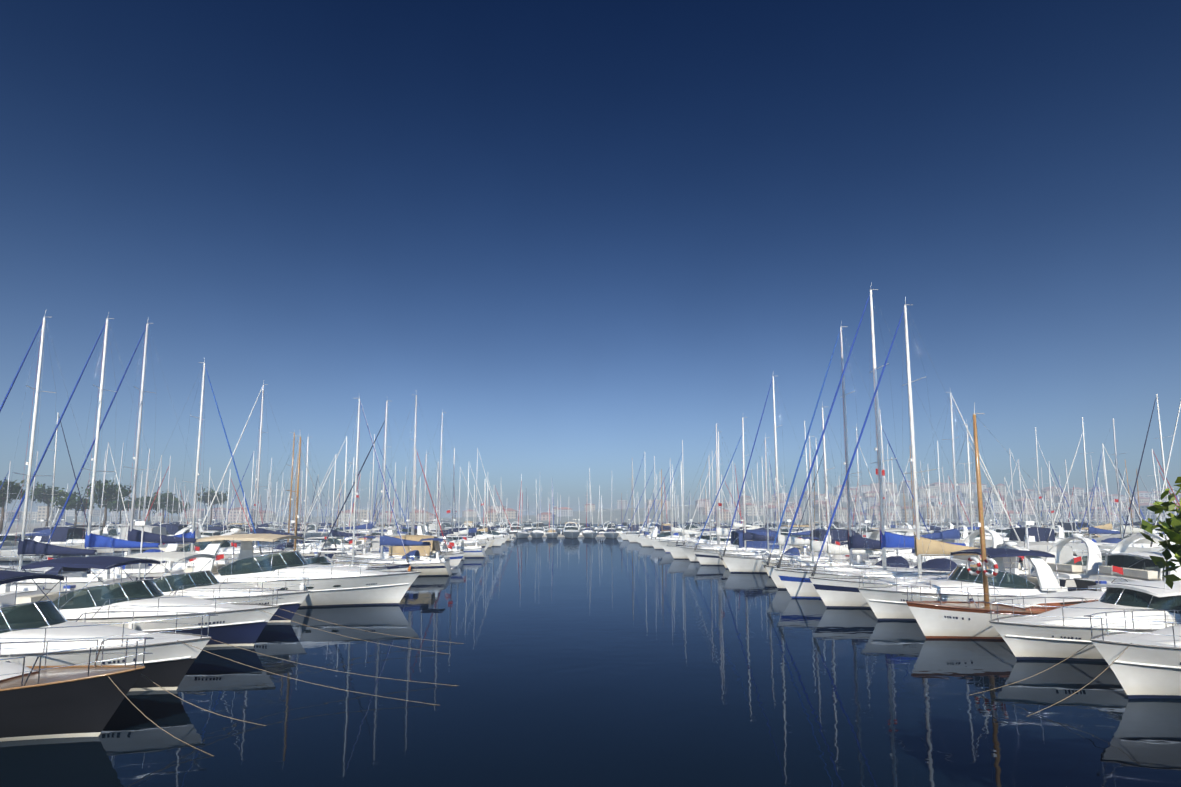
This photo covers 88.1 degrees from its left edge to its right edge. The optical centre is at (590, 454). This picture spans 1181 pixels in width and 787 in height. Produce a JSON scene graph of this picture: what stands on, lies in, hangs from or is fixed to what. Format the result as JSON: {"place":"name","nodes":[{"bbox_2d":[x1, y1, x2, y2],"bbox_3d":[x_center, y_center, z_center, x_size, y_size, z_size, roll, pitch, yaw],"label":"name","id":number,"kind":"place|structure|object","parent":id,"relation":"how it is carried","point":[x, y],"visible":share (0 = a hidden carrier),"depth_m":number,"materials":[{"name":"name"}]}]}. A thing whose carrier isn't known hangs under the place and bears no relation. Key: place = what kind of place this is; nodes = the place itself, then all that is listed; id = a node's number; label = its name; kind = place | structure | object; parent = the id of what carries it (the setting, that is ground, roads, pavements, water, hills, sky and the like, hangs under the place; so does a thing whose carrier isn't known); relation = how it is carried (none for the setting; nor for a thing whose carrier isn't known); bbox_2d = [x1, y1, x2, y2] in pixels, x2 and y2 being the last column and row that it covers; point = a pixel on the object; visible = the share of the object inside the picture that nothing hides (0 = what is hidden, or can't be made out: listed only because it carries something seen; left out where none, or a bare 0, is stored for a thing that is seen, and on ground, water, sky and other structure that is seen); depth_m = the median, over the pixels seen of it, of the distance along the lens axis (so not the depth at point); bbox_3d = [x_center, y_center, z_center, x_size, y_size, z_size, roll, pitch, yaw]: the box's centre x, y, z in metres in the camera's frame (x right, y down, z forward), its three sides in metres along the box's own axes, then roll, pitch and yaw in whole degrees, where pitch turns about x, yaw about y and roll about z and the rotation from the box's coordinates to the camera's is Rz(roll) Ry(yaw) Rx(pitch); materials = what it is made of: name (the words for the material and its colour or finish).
{"place":"outdoors","nodes":[
{"label":"outdoors","id":0,"kind":"place"},
{"bbox_2d":[2,522,463,538],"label":"shore ground","id":1,"kind":"structure","parent":0,"point":[14,528],"depth_m":304.14,"materials":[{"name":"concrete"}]},
{"bbox_2d":[0,477,26,534],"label":"tree","id":2,"kind":"object","parent":1,"relation":"on","point":[16,488],"visible":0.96,"depth_m":113.31,"materials":[{"name":"green plant"}]},
{"bbox_2d":[30,482,65,526],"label":"tree","id":3,"kind":"object","parent":1,"relation":"on","point":[40,494],"visible":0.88,"depth_m":154.50,"materials":[{"name":"green plant"}]},
{"bbox_2d":[50,491,94,525],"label":"tree","id":4,"kind":"object","parent":1,"relation":"on","point":[73,503],"visible":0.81,"depth_m":142.65,"materials":[{"name":"green plant"}]},
{"bbox_2d":[87,491,123,521],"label":"tree","id":5,"kind":"object","parent":1,"relation":"on","point":[96,501],"visible":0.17,"depth_m":168.59,"materials":[{"name":"green plant"}]},
{"bbox_2d":[79,479,132,529],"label":"tree","id":6,"kind":"object","parent":1,"relation":"on","point":[110,490],"visible":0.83,"depth_m":139.97,"materials":[{"name":"green plant"}]},
{"bbox_2d":[107,500,135,527],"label":"tree","id":7,"kind":"object","parent":1,"relation":"on","point":[126,503],"visible":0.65,"depth_m":178.20,"materials":[{"name":"green plant"}]},
{"bbox_2d":[129,496,142,520],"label":"tree","id":8,"kind":"object","parent":1,"relation":"on","point":[136,506],"visible":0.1,"depth_m":199.64,"materials":[{"name":"plant"}]},
{"bbox_2d":[136,495,165,520],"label":"tree","id":9,"kind":"object","parent":1,"relation":"on","point":[155,505],"visible":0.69,"depth_m":161.29,"materials":[{"name":"green plant"}]},
{"bbox_2d":[150,489,176,522],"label":"tree","id":10,"kind":"object","parent":1,"relation":"on","point":[170,493],"visible":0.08,"depth_m":196.09,"materials":[{"name":"green plant"}]},
{"bbox_2d":[152,492,181,522],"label":"tree","id":11,"kind":"object","parent":1,"relation":"on","point":[170,501],"visible":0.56,"depth_m":188.52,"materials":[{"name":"green plant"}]},
{"bbox_2d":[164,506,181,520],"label":"tree","id":12,"kind":"object","parent":1,"relation":"on","point":[171,513],"visible":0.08,"depth_m":222.57,"materials":[{"name":"green plant"}]},
{"bbox_2d":[167,501,190,518],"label":"tree","id":13,"kind":"object","parent":1,"relation":"on","point":[176,507],"visible":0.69,"depth_m":213.80,"materials":[{"name":"green plant"}]},
{"bbox_2d":[196,487,227,524],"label":"tree","id":14,"kind":"object","parent":1,"relation":"on","point":[212,493],"visible":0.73,"depth_m":210.80,"materials":[{"name":"green plant"}]},
{"bbox_2d":[4,491,1165,523],"bbox_3d":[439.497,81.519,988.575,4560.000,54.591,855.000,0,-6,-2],"label":"shore hills","id":15,"kind":"structure","parent":0,"point":[615,515],"depth_m":729.38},
{"bbox_2d":[0,524,1180,786],"bbox_3d":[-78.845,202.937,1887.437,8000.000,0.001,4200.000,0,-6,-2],"label":"harbour water","id":16,"kind":"structure","parent":0,"point":[586,662],"depth_m":15.23,"materials":[{"name":"blue liquid"}]},
{"bbox_2d":[0,512,52,606],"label":"yacht","id":17,"kind":"object","parent":16,"relation":"on","point":[7,593],"visible":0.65,"depth_m":28.23,"materials":[{"name":"plastic"}]},
{"bbox_2d":[0,311,135,592],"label":"yacht","id":18,"kind":"object","parent":16,"relation":"on","point":[80,578],"visible":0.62,"depth_m":34.89,"materials":[{"name":"plastic"}]},
{"bbox_2d":[0,312,199,579],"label":"yacht","id":19,"kind":"object","parent":16,"relation":"on","point":[94,541],"visible":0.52,"depth_m":39.94,"materials":[{"name":"plastic"}]},
{"bbox_2d":[0,452,202,538],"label":"moored boats","id":20,"kind":"object","parent":16,"relation":"on","point":[112,532],"visible":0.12,"depth_m":102.41,"materials":[{"name":"plastic"}]},
{"bbox_2d":[0,637,265,755],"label":"boat","id":21,"kind":"object","parent":16,"relation":"on","point":[47,702],"visible":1,"depth_m":12.57,"materials":[{"name":"wood"}]},
{"bbox_2d":[38,317,236,566],"bbox_3d":[-33.257,-0.348,45.122,13.699,20.193,4.609,0,-6,-2],"label":"yacht","id":22,"kind":"object","parent":16,"relation":"on","point":[135,535],"visible":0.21,"depth_m":44.74,"materials":[{"name":"plastic"}]},
{"bbox_2d":[0,412,293,560],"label":"moored boats","id":23,"kind":"object","parent":16,"relation":"on","point":[61,536],"visible":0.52,"depth_m":80.67,"materials":[{"name":"plastic"}]},
{"bbox_2d":[107,362,262,562],"bbox_3d":[-32.472,1.034,49.984,12.158,18.462,4.016,0,-6,-2],"label":"yacht","id":24,"kind":"object","parent":16,"relation":"on","point":[189,535],"visible":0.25,"depth_m":49.97,"materials":[{"name":"plastic"}]},
{"bbox_2d":[110,537,310,622],"bbox_3d":[-17.351,5.688,27.480,10.170,4.599,3.657,0,-6,-2],"label":"sport cruiser","id":25,"kind":"object","parent":16,"relation":"on","point":[193,583],"visible":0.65,"depth_m":26.52,"materials":[{"name":"plastic"}]},
{"bbox_2d":[0,570,456,704],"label":"sport cruiser","id":26,"kind":"object","parent":16,"relation":"on","point":[169,661],"visible":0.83,"depth_m":16.02,"materials":[{"name":"plastic"}]},
{"bbox_2d":[160,500,301,557],"bbox_3d":[-33.098,7.546,55.671,13.400,6.798,4.555,0,-6,-2],"label":"cruiser","id":27,"kind":"object","parent":16,"relation":"on","point":[225,546],"visible":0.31,"depth_m":54.21,"materials":[{"name":"plastic"}]},
{"bbox_2d":[14,516,463,653],"bbox_3d":[-12.948,4.826,22.118,17.526,5.193,3.804,0,-6,3],"label":"sport cruiser","id":28,"kind":"object","parent":16,"relation":"on","point":[237,624],"visible":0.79,"depth_m":21.36,"materials":[{"name":"plastic"}]},
{"bbox_2d":[63,519,455,590],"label":"pontoon","id":29,"kind":"object","parent":16,"relation":"on","point":[72,587],"visible":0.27,"depth_m":32.05,"materials":[{"name":"concrete"}]},
{"bbox_2d":[200,383,326,557],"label":"yacht","id":30,"kind":"object","parent":16,"relation":"on","point":[289,546],"visible":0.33,"depth_m":61.25,"materials":[{"name":"plastic"}]},
{"bbox_2d":[216,436,359,566],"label":"yacht","id":31,"kind":"object","parent":16,"relation":"on","point":[221,556],"visible":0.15,"depth_m":37.44,"materials":[{"name":"plastic"}]},
{"bbox_2d":[244,432,339,558],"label":"yacht","id":32,"kind":"object","parent":16,"relation":"on","point":[330,555],"visible":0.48,"depth_m":65.95,"materials":[{"name":"plastic"}]},
{"bbox_2d":[184,492,423,607],"bbox_3d":[-15.770,5.276,32.834,13.770,6.538,4.848,0,-6,-2],"label":"motorboat","id":33,"kind":"object","parent":16,"relation":"on","point":[327,585],"visible":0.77,"depth_m":31.38,"materials":[{"name":"plastic"}]},
{"bbox_2d":[261,434,349,558],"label":"yacht","id":34,"kind":"object","parent":16,"relation":"on","point":[328,545],"visible":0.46,"depth_m":70.10,"materials":[{"name":"plastic"}]},
{"bbox_2d":[281,526,368,553],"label":"cruiser","id":35,"kind":"object","parent":16,"relation":"on","point":[346,543],"visible":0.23,"depth_m":73.47,"materials":[{"name":"plastic"}]},
{"bbox_2d":[304,529,386,570],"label":"cruiser","id":36,"kind":"object","parent":16,"relation":"on","point":[319,560],"visible":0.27,"depth_m":40.90,"materials":[{"name":"plastic"}]},
{"bbox_2d":[300,398,412,570],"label":"yacht","id":37,"kind":"object","parent":16,"relation":"on","point":[353,543],"visible":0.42,"depth_m":45.34,"materials":[{"name":"plastic"}]},
{"bbox_2d":[297,434,443,547],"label":"moored boats","id":38,"kind":"object","parent":16,"relation":"on","point":[349,536],"visible":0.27,"depth_m":91.11,"materials":[{"name":"plastic"}]},
{"bbox_2d":[317,396,453,575],"bbox_3d":[-16.714,2.658,49.907,10.919,15.214,3.907,0,-6,-2],"label":"yacht","id":39,"kind":"object","parent":16,"relation":"on","point":[437,566],"visible":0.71,"depth_m":49.28,"materials":[{"name":"plastic"}]},
{"bbox_2d":[334,520,457,568],"bbox_3d":[-17.044,8.166,53.291,10.474,5.066,3.639,0,-6,-2],"label":"cruiser","id":40,"kind":"object","parent":16,"relation":"on","point":[399,550],"visible":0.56,"depth_m":52.20,"materials":[{"name":"plastic"}]},
{"bbox_2d":[349,395,466,564],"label":"yacht","id":41,"kind":"object","parent":16,"relation":"on","point":[455,558],"visible":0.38,"depth_m":57.23,"materials":[{"name":"plastic"}]},
{"bbox_2d":[366,529,453,553],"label":"cruiser","id":42,"kind":"object","parent":16,"relation":"on","point":[376,546],"visible":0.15,"depth_m":60.22,"materials":[{"name":"plastic"}]},
{"bbox_2d":[384,448,447,549],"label":"yacht","id":43,"kind":"object","parent":16,"relation":"on","point":[414,501],"visible":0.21,"depth_m":65.13,"materials":[{"name":"plastic"}]},
{"bbox_2d":[393,452,466,559],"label":"yacht","id":44,"kind":"object","parent":16,"relation":"on","point":[455,550],"visible":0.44,"depth_m":68.59,"materials":[{"name":"plastic"}]},
{"bbox_2d":[418,464,464,544],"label":"yacht","id":45,"kind":"object","parent":16,"relation":"on","point":[437,502],"visible":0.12,"depth_m":76.69,"materials":[{"name":"plastic"}]},
{"bbox_2d":[403,412,485,557],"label":"yacht","id":46,"kind":"object","parent":16,"relation":"on","point":[476,551],"visible":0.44,"depth_m":72.45,"materials":[{"name":"plastic"}]},
{"bbox_2d":[426,448,486,547],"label":"yacht","id":47,"kind":"object","parent":16,"relation":"on","point":[452,531],"visible":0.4,"depth_m":80.41,"materials":[{"name":"plastic"}]},
{"bbox_2d":[427,448,513,550],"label":"moored boats","id":48,"kind":"object","parent":16,"relation":"on","point":[493,538],"visible":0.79,"depth_m":101.28,"materials":[{"name":"plastic"}]},
{"bbox_2d":[15,519,1143,532],"bbox_3d":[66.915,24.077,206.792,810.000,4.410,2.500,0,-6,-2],"label":"pontoon cross","id":49,"kind":"object","parent":16,"relation":"on","point":[521,524],"visible":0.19,"depth_m":202.10,"materials":[{"name":"concrete"}]},
{"bbox_2d":[33,519,1155,528],"bbox_3d":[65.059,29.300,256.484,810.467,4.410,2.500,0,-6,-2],"label":"pontoon cross","id":50,"kind":"object","parent":16,"relation":"on","point":[529,519],"visible":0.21,"depth_m":252.70,"materials":[{"name":"concrete"}]},
{"bbox_2d":[61,519,1128,536],"bbox_3d":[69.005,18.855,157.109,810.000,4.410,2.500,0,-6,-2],"label":"pontoon cross","id":51,"kind":"object","parent":16,"relation":"on","point":[561,535],"visible":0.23,"depth_m":152.92,"materials":[{"name":"concrete"}]},
{"bbox_2d":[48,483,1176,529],"bbox_3d":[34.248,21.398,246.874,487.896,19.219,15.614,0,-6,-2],"label":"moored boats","id":52,"kind":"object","parent":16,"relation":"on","point":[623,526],"visible":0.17,"depth_m":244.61,"materials":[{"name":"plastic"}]},
{"bbox_2d":[52,475,1179,532],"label":"moored boats","id":53,"kind":"object","parent":16,"relation":"on","point":[559,529],"visible":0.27,"depth_m":196.39,"materials":[{"name":"plastic"}]},
{"bbox_2d":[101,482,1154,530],"bbox_3d":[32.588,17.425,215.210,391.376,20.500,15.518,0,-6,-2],"label":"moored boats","id":54,"kind":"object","parent":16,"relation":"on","point":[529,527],"visible":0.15,"depth_m":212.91,"materials":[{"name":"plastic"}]},
{"bbox_2d":[80,443,1177,538],"bbox_3d":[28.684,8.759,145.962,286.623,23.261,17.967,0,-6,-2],"label":"moored boats","id":55,"kind":"object","parent":16,"relation":"on","point":[571,532],"visible":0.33,"depth_m":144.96,"materials":[{"name":"plastic"}]},
{"bbox_2d":[82,487,1178,527],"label":"moored boats","id":56,"kind":"object","parent":16,"relation":"on","point":[470,522],"visible":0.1,"depth_m":264.31,"materials":[{"name":"plastic"}]},
{"bbox_2d":[619,440,709,549],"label":"moored boats","id":57,"kind":"object","parent":16,"relation":"on","point":[647,539],"visible":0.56,"depth_m":104.53,"materials":[{"name":"plastic"}]},
{"bbox_2d":[657,520,730,552],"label":"cruiser","id":58,"kind":"object","parent":16,"relation":"on","point":[673,543],"visible":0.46,"depth_m":81.31,"materials":[{"name":"plastic"}]},
{"bbox_2d":[675,455,738,545],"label":"yacht","id":59,"kind":"object","parent":16,"relation":"on","point":[707,514],"visible":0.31,"depth_m":78.17,"materials":[{"name":"plastic"}]},
{"bbox_2d":[684,430,730,546],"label":"yacht","id":60,"kind":"object","parent":16,"relation":"on","point":[724,537],"visible":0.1,"depth_m":74.24,"materials":[{"name":"plastic"}]},
{"bbox_2d":[666,422,761,558],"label":"yacht","id":61,"kind":"object","parent":16,"relation":"on","point":[677,552],"visible":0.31,"depth_m":69.41,"materials":[{"name":"plastic"}]},
{"bbox_2d":[680,514,785,561],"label":"cruiser","id":62,"kind":"object","parent":16,"relation":"on","point":[735,543],"visible":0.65,"depth_m":63.57,"materials":[{"name":"plastic"}]},
{"bbox_2d":[693,418,800,565],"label":"yacht","id":63,"kind":"object","parent":16,"relation":"on","point":[711,557],"visible":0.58,"depth_m":60.16,"materials":[{"name":"plastic"}]},
{"bbox_2d":[718,434,820,568],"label":"yacht","id":64,"kind":"object","parent":16,"relation":"on","point":[794,550],"visible":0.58,"depth_m":55.90,"materials":[{"name":"plastic"}]},
{"bbox_2d":[697,421,845,548],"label":"moored boats","id":65,"kind":"object","parent":16,"relation":"on","point":[783,532],"visible":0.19,"depth_m":102.08,"materials":[{"name":"plastic"}]},
{"bbox_2d":[721,376,843,572],"bbox_3d":[16.347,1.519,52.669,10.815,18.058,3.845,0,-6,-2],"label":"yacht","id":66,"kind":"object","parent":16,"relation":"on","point":[742,565],"visible":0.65,"depth_m":51.89,"materials":[{"name":"plastic"}]},
{"bbox_2d":[761,435,866,576],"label":"yacht","id":67,"kind":"object","parent":16,"relation":"on","point":[815,546],"visible":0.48,"depth_m":47.82,"materials":[{"name":"plastic"}]},
{"bbox_2d":[800,515,854,555],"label":"cruiser","id":68,"kind":"object","parent":16,"relation":"on","point":[841,533],"visible":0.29,"depth_m":70.20,"materials":[{"name":"plastic"}]},
{"bbox_2d":[792,444,865,553],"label":"yacht","id":69,"kind":"object","parent":16,"relation":"on","point":[796,546],"visible":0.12,"depth_m":76.06,"materials":[{"name":"plastic"}]},
{"bbox_2d":[774,403,887,567],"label":"yacht","id":70,"kind":"object","parent":16,"relation":"on","point":[837,549],"visible":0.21,"depth_m":44.28,"materials":[{"name":"plastic"}]},
{"bbox_2d":[765,326,935,588],"bbox_3d":[17.204,0.047,40.596,12.160,18.462,4.034,0,-6,-2],"label":"yacht","id":71,"kind":"object","parent":16,"relation":"on","point":[854,542],"visible":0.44,"depth_m":39.89,"materials":[{"name":"plastic"}]},
{"bbox_2d":[817,426,890,555],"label":"yacht","id":72,"kind":"object","parent":16,"relation":"on","point":[845,538],"visible":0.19,"depth_m":67.56,"materials":[{"name":"plastic"}]},
{"bbox_2d":[843,408,928,560],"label":"yacht","id":73,"kind":"object","parent":16,"relation":"on","point":[884,489],"visible":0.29,"depth_m":64.26,"materials":[{"name":"plastic"}]},
{"bbox_2d":[772,289,1009,597],"bbox_3d":[17.355,-0.880,36.236,13.692,19.394,4.639,0,-6,-2],"label":"yacht","id":74,"kind":"object","parent":16,"relation":"on","point":[797,583],"visible":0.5,"depth_m":35.51,"materials":[{"name":"plastic"}]},
{"bbox_2d":[689,519,1106,591],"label":"pontoon","id":75,"kind":"object","parent":16,"relation":"on","point":[1026,523],"visible":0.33,"depth_m":34.08,"materials":[{"name":"concrete"}]},
{"bbox_2d":[853,505,980,564],"bbox_3d":[31.496,8.074,58.793,13.161,6.400,4.517,0,-6,-2],"label":"cruiser","id":76,"kind":"object","parent":16,"relation":"on","point":[874,534],"visible":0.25,"depth_m":57.31,"materials":[{"name":"plastic"}]},
{"bbox_2d":[809,297,1034,607],"bbox_3d":[17.388,-0.120,32.517,12.655,17.106,4.397,0,-6,-2],"label":"yacht","id":77,"kind":"object","parent":16,"relation":"on","point":[837,592],"visible":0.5,"depth_m":31.86,"materials":[{"name":"plastic"}]},
{"bbox_2d":[880,391,1019,560],"bbox_3d":[32.187,2.330,54.394,13.228,16.804,4.476,0,-6,-2],"label":"yacht","id":78,"kind":"object","parent":16,"relation":"on","point":[952,534],"visible":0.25,"depth_m":53.98,"materials":[{"name":"plastic"}]},
{"bbox_2d":[857,501,1066,620],"bbox_3d":[17.300,5.091,28.343,10.976,5.968,4.121,0,-6,-2],"label":"motorboat","id":79,"kind":"object","parent":16,"relation":"on","point":[887,603],"visible":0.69,"depth_m":27.22,"materials":[{"name":"plastic"}]},
{"bbox_2d":[907,420,1020,565],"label":"yacht","id":80,"kind":"object","parent":16,"relation":"on","point":[913,561],"visible":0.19,"depth_m":49.74,"materials":[{"name":"plastic"}]},
{"bbox_2d":[902,402,1127,638],"bbox_3d":[17.183,2.759,24.525,10.609,9.707,3.961,0,-6,-2],"label":"sailboat","id":81,"kind":"object","parent":16,"relation":"on","point":[950,619],"visible":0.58,"depth_m":23.25,"materials":[{"name":"plastic"}]},
{"bbox_2d":[858,394,1180,556],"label":"moored boats","id":82,"kind":"object","parent":16,"relation":"on","point":[1079,547],"visible":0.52,"depth_m":78.35,"materials":[{"name":"plastic"}]},
{"bbox_2d":[980,518,1073,574],"bbox_3d":[30.760,6.777,40.293,9.862,5.113,3.529,0,-6,-2],"label":"cruiser","id":83,"kind":"object","parent":16,"relation":"on","point":[1066,553],"visible":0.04,"depth_m":39.20,"materials":[{"name":"plastic"}]},
{"bbox_2d":[952,505,1111,566],"bbox_3d":[32.346,6.581,44.874,13.410,6.460,4.580,0,-6,-2],"label":"cruiser","id":84,"kind":"object","parent":16,"relation":"on","point":[960,560],"visible":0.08,"depth_m":44.47,"materials":[{"name":"plastic"}]},
{"bbox_2d":[922,427,1179,544],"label":"moored boats","id":85,"kind":"object","parent":16,"relation":"on","point":[1067,533],"visible":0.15,"depth_m":104.19,"materials":[{"name":"plastic"}]},
{"bbox_2d":[1020,503,1105,590],"bbox_3d":[31.806,5.831,36.333,11.903,6.167,4.133,0,-6,-2],"label":"cruiser","id":86,"kind":"object","parent":16,"relation":"on","point":[1069,571],"visible":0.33,"depth_m":35.17,"materials":[{"name":"plastic"}]},
{"bbox_2d":[970,610,1180,716],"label":"sport cruiser","id":87,"kind":"object","parent":16,"relation":"on","point":[1144,664],"visible":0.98,"depth_m":15.38,"materials":[{"name":"plastic"}]},
{"bbox_2d":[985,533,1180,661],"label":"hardtop cruiser","id":88,"kind":"object","parent":16,"relation":"on","point":[1062,633],"visible":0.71,"depth_m":19.55,"materials":[{"name":"plastic"}]},
{"bbox_2d":[1074,485,1180,590],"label":"cruiser","id":89,"kind":"object","parent":16,"relation":"on","point":[1138,566],"visible":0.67,"depth_m":32.33,"materials":[{"name":"plastic"}]},
{"bbox_2d":[1079,453,1180,538],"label":"moored boats","id":90,"kind":"object","parent":16,"relation":"on","point":[1102,535],"visible":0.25,"depth_m":131.66,"materials":[{"name":"plastic"}]},
{"bbox_2d":[1148,462,1163,521],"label":"moored boats","id":91,"kind":"object","parent":16,"relation":"on","point":[1160,490],"visible":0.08,"depth_m":136.57,"materials":[{"name":"plastic"}]},
{"bbox_2d":[0,480,1180,521],"bbox_3d":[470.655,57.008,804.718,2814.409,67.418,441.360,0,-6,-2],"label":"hillside town","id":92,"kind":"object","parent":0,"point":[1144,499],"visible":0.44,"depth_m":718.55,"materials":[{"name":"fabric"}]},
{"bbox_2d":[0,0,1180,517],"label":"sky","id":93,"kind":"structure","parent":0,"point":[596,235],"materials":[{"name":"blue"}]},
{"bbox_2d":[927,519,1102,540],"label":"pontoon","id":94,"kind":"object","parent":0,"point":[991,520],"visible":0.15,"depth_m":90.71,"materials":[{"name":"concrete"}]},
{"bbox_2d":[1137,477,1180,588],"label":"quay tree","id":95,"kind":"object","parent":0,"point":[1170,528],"visible":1,"depth_m":7.04,"materials":[{"name":"green plant"}]}
]}

